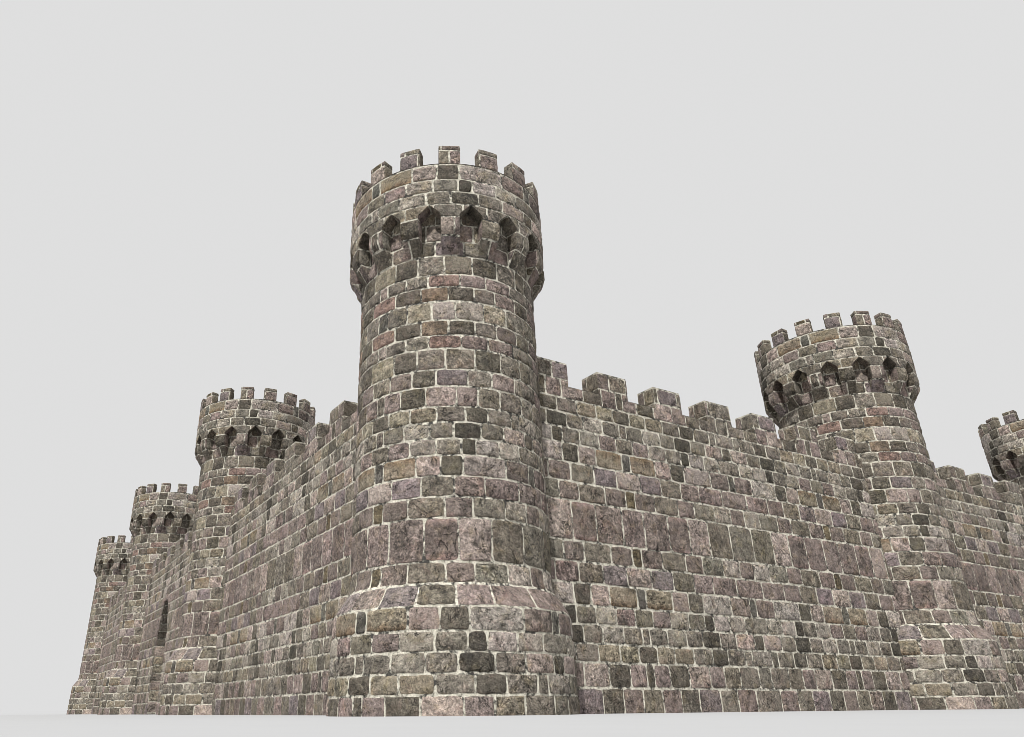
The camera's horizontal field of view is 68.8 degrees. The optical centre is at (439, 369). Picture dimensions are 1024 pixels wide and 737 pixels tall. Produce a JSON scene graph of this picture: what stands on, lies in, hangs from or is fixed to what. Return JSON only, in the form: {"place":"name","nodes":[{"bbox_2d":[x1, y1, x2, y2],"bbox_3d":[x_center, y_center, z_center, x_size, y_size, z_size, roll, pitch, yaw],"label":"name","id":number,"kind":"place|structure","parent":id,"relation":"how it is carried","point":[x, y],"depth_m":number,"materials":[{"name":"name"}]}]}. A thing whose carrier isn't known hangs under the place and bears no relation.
{"place":"outdoors","nodes":[
{"label":"outdoors","id":0,"kind":"place"},
{"bbox_2d":[0,708,1023,736],"bbox_3d":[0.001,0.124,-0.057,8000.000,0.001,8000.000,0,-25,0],"label":"ground","id":1,"kind":"structure","parent":0,"point":[949,723],"depth_m":6.99,"materials":[{"name":"white"}]},
{"bbox_2d":[67,535,133,713],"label":"castle tower","id":2,"kind":"structure","parent":1,"relation":"on","point":[111,564],"depth_m":76.98,"materials":[{"name":"stone"}]},
{"bbox_2d":[91,584,125,713],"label":"curtain wall","id":3,"kind":"structure","parent":1,"relation":"on","point":[108,648],"depth_m":71.07,"materials":[{"name":"stone"}]},
{"bbox_2d":[97,483,198,714],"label":"castle tower","id":4,"kind":"structure","parent":1,"relation":"on","point":[161,521],"depth_m":59.37,"materials":[{"name":"stone"}]},
{"bbox_2d":[131,531,191,714],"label":"curtain wall","id":5,"kind":"structure","parent":1,"relation":"on","point":[161,623],"depth_m":51.51,"materials":[{"name":"stone"}]},
{"bbox_2d":[158,387,315,714],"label":"castle tower","id":6,"kind":"structure","parent":1,"relation":"on","point":[245,438],"depth_m":41.35,"materials":[{"name":"stone"}]},
{"bbox_2d":[212,400,357,714],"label":"curtain wall","id":7,"kind":"structure","parent":1,"relation":"on","point":[286,583],"depth_m":30.23,"materials":[{"name":"stone"}]},
{"bbox_2d":[326,146,579,716],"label":"castle tower","id":8,"kind":"structure","parent":1,"relation":"on","point":[452,605],"depth_m":21.32,"materials":[{"name":"stone"}]},
{"bbox_2d":[537,356,914,713],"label":"curtain wall","id":9,"kind":"structure","parent":1,"relation":"on","point":[706,556],"depth_m":26.11,"materials":[{"name":"stone"}]},
{"bbox_2d":[754,311,1018,709],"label":"castle tower","id":10,"kind":"structure","parent":1,"relation":"on","point":[857,382],"depth_m":32.81,"materials":[{"name":"stone"}]},
{"bbox_2d":[930,460,1023,708],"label":"curtain wall","id":11,"kind":"structure","parent":1,"relation":"on","point":[985,515],"depth_m":35.93,"materials":[{"name":"stone"}]},
{"bbox_2d":[978,410,1023,488],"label":"castle tower","id":12,"kind":"structure","parent":1,"relation":"on","point":[1003,446],"depth_m":47.77,"materials":[{"name":"stone"}]},
{"bbox_2d":[0,0,1023,713],"label":"sky","id":13,"kind":"structure","parent":0,"point":[180,180],"materials":[{"name":"white"}]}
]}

